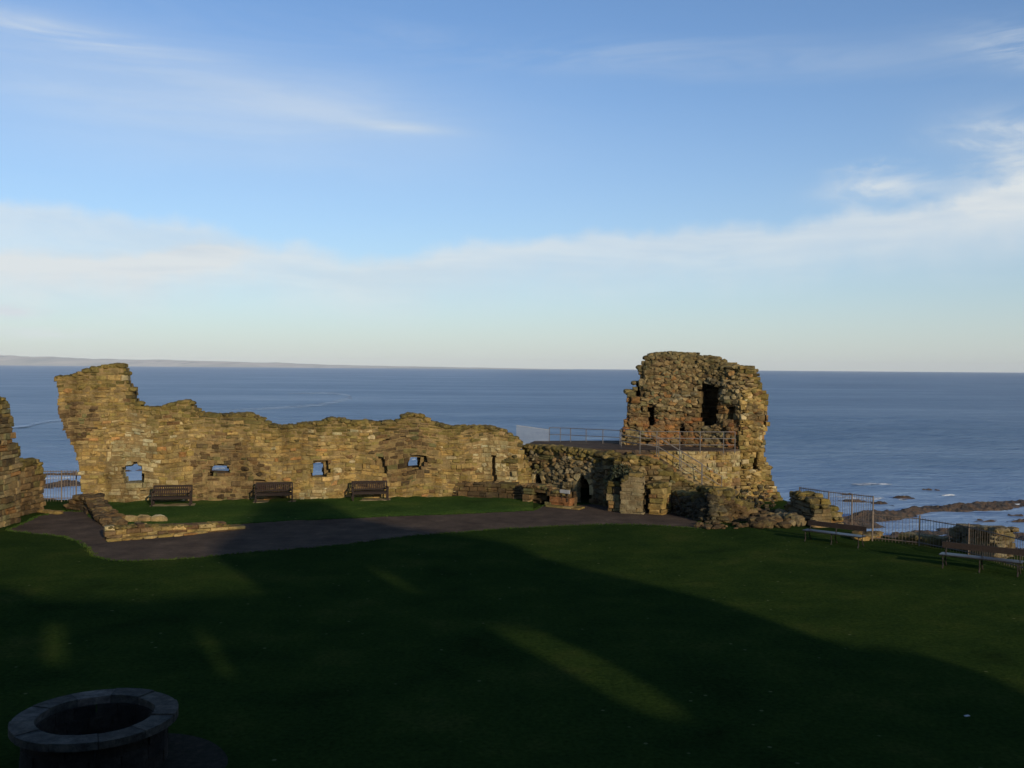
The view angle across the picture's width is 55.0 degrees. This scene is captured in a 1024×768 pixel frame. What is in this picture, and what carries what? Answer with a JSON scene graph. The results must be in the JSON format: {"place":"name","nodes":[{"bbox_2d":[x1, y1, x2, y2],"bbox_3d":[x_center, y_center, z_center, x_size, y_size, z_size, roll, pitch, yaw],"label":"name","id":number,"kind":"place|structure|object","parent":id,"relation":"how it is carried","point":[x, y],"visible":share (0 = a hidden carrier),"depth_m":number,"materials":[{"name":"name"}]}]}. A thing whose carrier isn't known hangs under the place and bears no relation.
{"place":"outdoors","nodes":[
{"label":"outdoors","id":0,"kind":"place"},
{"bbox_2d":[12,420,53,427],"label":"slack water","id":1,"kind":"structure","parent":0,"point":[27,425],"depth_m":294.67,"materials":[{"name":"blue liquid"}]},
{"bbox_2d":[44,469,141,499],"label":"rocky reef","id":2,"kind":"object","parent":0,"point":[55,484],"visible":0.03,"depth_m":149.53},
{"bbox_2d":[209,392,350,411],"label":"slack water","id":3,"kind":"structure","parent":0,"point":[336,401],"depth_m":510.37,"materials":[{"name":"blue liquid"}]},
{"bbox_2d":[0,355,573,369],"bbox_3d":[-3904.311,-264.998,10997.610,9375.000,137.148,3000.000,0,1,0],"label":"hills","id":4,"kind":"structure","parent":0,"point":[29,361],"depth_m":9973.69,"materials":[{"name":"grey"}]},
{"bbox_2d":[88,495,532,524],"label":"grass bank","id":5,"kind":"structure","parent":0,"point":[245,510],"depth_m":47.69,"materials":[{"name":"green plant"}]},
{"bbox_2d":[125,514,167,521],"bbox_3d":[-16.285,6.007,43.666,2.015,0.420,0.590,0,1,-5],"label":"stone footing","id":6,"kind":"object","parent":5,"relation":"on","point":[143,517],"visible":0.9,"depth_m":43.47,"materials":[{"name":"stone"}]},
{"bbox_2d":[150,503,195,505],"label":"paving slab","id":7,"kind":"structure","parent":5,"relation":"on","point":[186,504],"depth_m":48.31,"materials":[{"name":"stone"}]},
{"bbox_2d":[151,485,192,505],"bbox_3d":[-16.651,5.462,48.149,1.870,0.945,0.749,0,1,-11],"label":"wooden bench","id":8,"kind":"object","parent":7,"relation":"on","point":[177,495],"visible":1,"depth_m":48.31,"materials":[{"name":"brown wood"}]},
{"bbox_2d":[253,500,295,502],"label":"paving slab","id":9,"kind":"structure","parent":5,"relation":"on","point":[260,501],"depth_m":49.67,"materials":[{"name":"stone"}]},
{"bbox_2d":[255,482,292,502],"bbox_3d":[-12.040,5.471,49.753,1.870,0.945,0.749,0,1,-12],"label":"wooden bench","id":10,"kind":"object","parent":9,"relation":"on","point":[258,492],"visible":1,"depth_m":49.87,"materials":[{"name":"brown wood"}]},
{"bbox_2d":[359,498,389,500],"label":"paving slab","id":11,"kind":"structure","parent":5,"relation":"on","point":[370,499],"depth_m":50.74,"materials":[{"name":"stone"}]},
{"bbox_2d":[351,480,388,500],"bbox_3d":[-7.318,5.492,50.650,1.870,0.945,0.749,0,1,-14],"label":"wooden bench","id":12,"kind":"object","parent":11,"relation":"on","point":[379,490],"visible":1,"depth_m":50.79,"materials":[{"name":"brown wood"}]},
{"bbox_2d":[8,504,703,560],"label":"gravel path","id":13,"kind":"structure","parent":0,"point":[88,531],"depth_m":42.09,"materials":[{"name":"grey gravel"}]},
{"bbox_2d":[106,531,206,541],"bbox_3d":[-14.322,6.172,39.835,3.984,0.135,0.437,0,1,-33],"label":"stone footing","id":14,"kind":"object","parent":13,"relation":"on","point":[154,536],"visible":1,"depth_m":39.71,"materials":[{"name":"stone"}]},
{"bbox_2d":[103,521,249,538],"bbox_3d":[-13.842,5.954,40.791,5.824,0.664,0.919,0,1,-30],"label":"stone footing","id":15,"kind":"object","parent":13,"relation":"on","point":[135,529],"visible":0.98,"depth_m":40.22,"materials":[{"name":"stone"}]},
{"bbox_2d":[5,503,702,561],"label":"grass tufts","id":16,"kind":"object","parent":13,"relation":"on","point":[84,544],"visible":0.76,"depth_m":41.70,"materials":[{"name":"green plant"}]},
{"bbox_2d":[0,488,1023,767],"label":"lawn","id":17,"kind":"structure","parent":0,"point":[616,646],"depth_m":24.59,"materials":[{"name":"green plant"}]},
{"bbox_2d":[0,396,22,527],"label":"ruined wall","id":18,"kind":"structure","parent":17,"relation":"on","point":[10,480],"depth_m":42.50,"materials":[{"name":"stone"}]},
{"bbox_2d":[19,457,46,516],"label":"ruined wall","id":19,"kind":"structure","parent":17,"relation":"on","point":[32,479],"depth_m":45.80,"materials":[{"name":"stone"}]},
{"bbox_2d":[37,509,63,513],"bbox_3d":[-21.834,5.999,46.211,1.900,0.220,0.493,1,1,26],"label":"threshold","id":20,"kind":"object","parent":17,"relation":"on","point":[48,511],"visible":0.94,"depth_m":45.94,"materials":[{"name":"stone"}]},
{"bbox_2d":[44,470,76,501],"bbox_3d":[-23.030,5.323,49.861,1.822,1.916,0.091,0,1,-10],"label":"iron railing","id":21,"kind":"object","parent":17,"relation":"on","point":[58,471],"visible":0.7,"depth_m":49.90,"materials":[{"name":"grey metal"}]},
{"bbox_2d":[8,688,177,767],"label":"stone well","id":22,"kind":"object","parent":17,"relation":"on","point":[124,728],"visible":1,"depth_m":17.04,"materials":[{"name":"stone"}]},
{"bbox_2d":[63,493,127,526],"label":"ruined wall","id":23,"kind":"structure","parent":17,"relation":"on","point":[98,508],"depth_m":45.34,"materials":[{"name":"stone"}]},
{"bbox_2d":[108,513,125,518],"bbox_3d":[-17.500,5.953,43.481,0.902,0.507,0.721,0,1,0],"label":"boulder","id":24,"kind":"object","parent":17,"relation":"on","point":[118,515],"visible":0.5,"depth_m":43.33,"materials":[{"name":"stone"}]},
{"bbox_2d":[156,733,227,767],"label":"paved ring","id":25,"kind":"object","parent":17,"relation":"on","point":[187,751],"visible":0.47,"depth_m":17.66,"materials":[{"name":"stone"}]},
{"bbox_2d":[54,363,531,502],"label":"curtain wall","id":26,"kind":"structure","parent":17,"relation":"on","point":[114,426],"depth_m":50.27,"materials":[{"name":"stone"}]},
{"bbox_2d":[448,480,524,498],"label":"stone platform","id":27,"kind":"structure","parent":17,"relation":"on","point":[498,489],"depth_m":51.91,"materials":[{"name":"stone"}]},
{"bbox_2d":[496,455,517,481],"bbox_3d":[-0.236,4.802,52.998,1.201,2.022,0.749,1,1,14],"label":"wall stub","id":28,"kind":"object","parent":27,"relation":"on","point":[511,463],"depth_m":52.76,"materials":[{"name":"stone"}]},
{"bbox_2d":[522,483,576,505],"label":"stone platform","id":29,"kind":"structure","parent":17,"relation":"on","point":[544,494],"depth_m":50.11,"materials":[{"name":"stone"}]},
{"bbox_2d":[545,504,584,509],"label":"stone slab","id":30,"kind":"structure","parent":29,"relation":"on","point":[566,507],"depth_m":49.00,"materials":[{"name":"stone"}]},
{"bbox_2d":[560,489,569,501],"bbox_3d":[2.660,5.598,49.259,0.650,0.585,0.065,1,1,44],"label":"notice plate","id":31,"kind":"object","parent":29,"relation":"attached to","point":[567,492],"visible":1,"depth_m":49.15,"materials":[{"name":"white paint"}]},
{"bbox_2d":[606,480,620,511],"bbox_3d":[5.235,5.533,48.756,0.781,1.594,1.813,1,1,18],"label":"wall stub","id":32,"kind":"object","parent":17,"relation":"on","point":[613,494],"depth_m":47.95,"materials":[{"name":"stone"}]},
{"bbox_2d":[620,471,646,513],"bbox_3d":[5.887,5.322,47.674,1.261,2.122,1.059,1,1,11],"label":"wall stub","id":33,"kind":"object","parent":17,"relation":"on","point":[633,492],"depth_m":47.27,"materials":[{"name":"stone"}]},
{"bbox_2d":[522,440,764,505],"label":"vaulted range","id":34,"kind":"structure","parent":17,"relation":"on","point":[576,466],"depth_m":51.55,"materials":[{"name":"stone"}]},
{"bbox_2d":[516,425,548,444],"bbox_3d":[1.198,2.944,56.508,1.912,1.124,0.028,1,1,9],"label":"panel","id":35,"kind":"object","parent":34,"relation":"on","point":[533,433],"visible":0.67,"depth_m":56.50,"materials":[{"name":"white paint"}]},
{"bbox_2d":[549,427,619,443],"bbox_3d":[4.121,2.967,55.486,4.376,0.899,0.333,1,1,28],"label":"handrail","id":36,"kind":"object","parent":34,"relation":"on","point":[560,434],"visible":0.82,"depth_m":55.76,"materials":[{"name":"grey metal"}]},
{"bbox_2d":[621,428,735,452],"bbox_3d":[8.345,2.971,50.640,6.008,1.119,1.779,1,1,20],"label":"handrail","id":37,"kind":"object","parent":34,"relation":"on","point":[700,438],"visible":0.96,"depth_m":50.25,"materials":[{"name":"grey metal"}]},
{"bbox_2d":[612,452,701,510],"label":"stone staircase","id":38,"kind":"structure","parent":17,"relation":"on","point":[654,468],"depth_m":48.41,"materials":[{"name":"stone"}]},
{"bbox_2d":[607,462,632,480],"bbox_3d":[5.353,4.535,48.480,1.325,1.388,1.082,0,1,0],"label":"ivy shrub","id":39,"kind":"object","parent":38,"relation":"on","point":[612,476],"visible":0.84,"depth_m":48.24,"materials":[{"name":"green plant"}]},
{"bbox_2d":[640,433,702,484],"bbox_3d":[7.903,3.756,48.819,3.142,2.585,0.040,0,1,0],"label":"handrail","id":40,"kind":"object","parent":38,"relation":"on","point":[674,456],"visible":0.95,"depth_m":48.80,"materials":[{"name":"grey metal"}]},
{"bbox_2d":[656,436,721,486],"bbox_3d":[9.021,4.221,50.027,3.364,3.111,0.040,0,1,0],"label":"handrail","id":41,"kind":"object","parent":38,"relation":"on","point":[689,466],"visible":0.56,"depth_m":50.01,"materials":[{"name":"grey metal"}]},
{"bbox_2d":[646,481,671,514],"bbox_3d":[7.117,5.560,47.530,0.929,1.640,1.213,1,1,34],"label":"wall stub","id":42,"kind":"object","parent":17,"relation":"on","point":[660,498],"depth_m":47.15,"materials":[{"name":"stone"}]},
{"bbox_2d":[620,351,782,501],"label":"ruined tower","id":43,"kind":"structure","parent":17,"relation":"on","point":[710,396],"depth_m":52.98,"materials":[{"name":"stone"}]},
{"bbox_2d":[671,484,757,523],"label":"rubble wall","id":44,"kind":"structure","parent":17,"relation":"on","point":[708,503],"depth_m":45.34,"materials":[{"name":"stone"}]},
{"bbox_2d":[693,508,791,529],"bbox_3d":[11.078,6.153,44.452,6.069,0.546,3.244,0,1,-42],"label":"rubble heap","id":45,"kind":"object","parent":17,"relation":"on","point":[763,518],"visible":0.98,"depth_m":43.54,"materials":[{"name":"stone"}]},
{"bbox_2d":[738,483,777,510],"bbox_3d":[12.391,5.728,49.772,1.912,1.218,2.602,1,1,20],"label":"rubble heap","id":46,"kind":"object","parent":17,"relation":"on","point":[762,495],"visible":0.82,"depth_m":49.81,"materials":[{"name":"stone"}]},
{"bbox_2d":[774,509,807,526],"bbox_3d":[13.119,6.103,45.506,2.203,0.668,3.607,1,1,16],"label":"rubble heap","id":47,"kind":"object","parent":17,"relation":"on","point":[798,520],"visible":0.48,"depth_m":44.07,"materials":[{"name":"stone"}]},
{"bbox_2d":[784,490,831,527],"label":"ruined wall","id":48,"kind":"structure","parent":17,"relation":"on","point":[812,505],"depth_m":44.02,"materials":[{"name":"stone"}]},
{"bbox_2d":[802,519,866,547],"bbox_3d":[12.956,6.019,39.558,2.450,0.858,0.636,1,1,42],"label":"iron bench","id":49,"kind":"object","parent":17,"relation":"on","point":[838,526],"visible":1,"depth_m":39.59,"materials":[{"name":"brown wood"}]},
{"bbox_2d":[828,505,843,523],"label":"ruined wall","id":50,"kind":"structure","parent":17,"relation":"on","point":[836,514],"depth_m":44.10,"materials":[{"name":"stone"}]},
{"bbox_2d":[799,487,873,530],"bbox_3d":[14.922,5.802,45.631,0.312,1.690,4.045,0,1,-36],"label":"iron railing","id":51,"kind":"object","parent":17,"relation":"on","point":[833,492],"visible":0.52,"depth_m":44.88,"materials":[{"name":"black metal"}]},
{"bbox_2d":[851,531,883,540],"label":"stone slab","id":52,"kind":"structure","parent":17,"relation":"on","point":[867,534],"depth_m":40.95,"materials":[{"name":"stone"}]},
{"bbox_2d":[891,532,948,546],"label":"stone block","id":53,"kind":"structure","parent":17,"relation":"on","point":[925,538],"depth_m":39.59,"materials":[{"name":"stone"}]},
{"bbox_2d":[871,511,1023,569],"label":"iron railing","id":54,"kind":"object","parent":17,"relation":"on","point":[939,522],"visible":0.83,"depth_m":38.09,"materials":[{"name":"grey metal"}]},
{"bbox_2d":[939,540,1023,576],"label":"iron bench","id":55,"kind":"object","parent":17,"relation":"on","point":[982,548],"visible":1,"depth_m":34.47,"materials":[{"name":"brown wood"}]},
{"bbox_2d":[948,523,1019,558],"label":"stone block","id":56,"kind":"structure","parent":17,"relation":"on","point":[1001,530],"depth_m":37.09,"materials":[{"name":"stone"}]},
{"bbox_2d":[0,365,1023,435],"bbox_3d":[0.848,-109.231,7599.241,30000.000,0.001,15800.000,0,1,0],"label":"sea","id":57,"kind":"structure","parent":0,"point":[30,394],"depth_m":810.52,"materials":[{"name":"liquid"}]},
{"bbox_2d":[0,0,1023,372],"label":"sky","id":58,"kind":"structure","parent":0,"point":[766,185],"materials":[{"name":"blue"}]},
{"bbox_2d":[12,409,1023,556],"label":"sea","id":59,"kind":"structure","parent":0,"point":[964,459],"depth_m":221.18,"materials":[{"name":"liquid"}]},
{"bbox_2d":[45,462,1019,504],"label":"surf","id":60,"kind":"structure","parent":59,"relation":"on","point":[875,498],"depth_m":146.58,"materials":[{"name":"white liquid"}]},
{"bbox_2d":[838,488,1023,555],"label":"rocky shore","id":61,"kind":"structure","parent":0,"point":[913,511],"depth_m":127.71,"materials":[{"name":"brown stone"}]}
]}

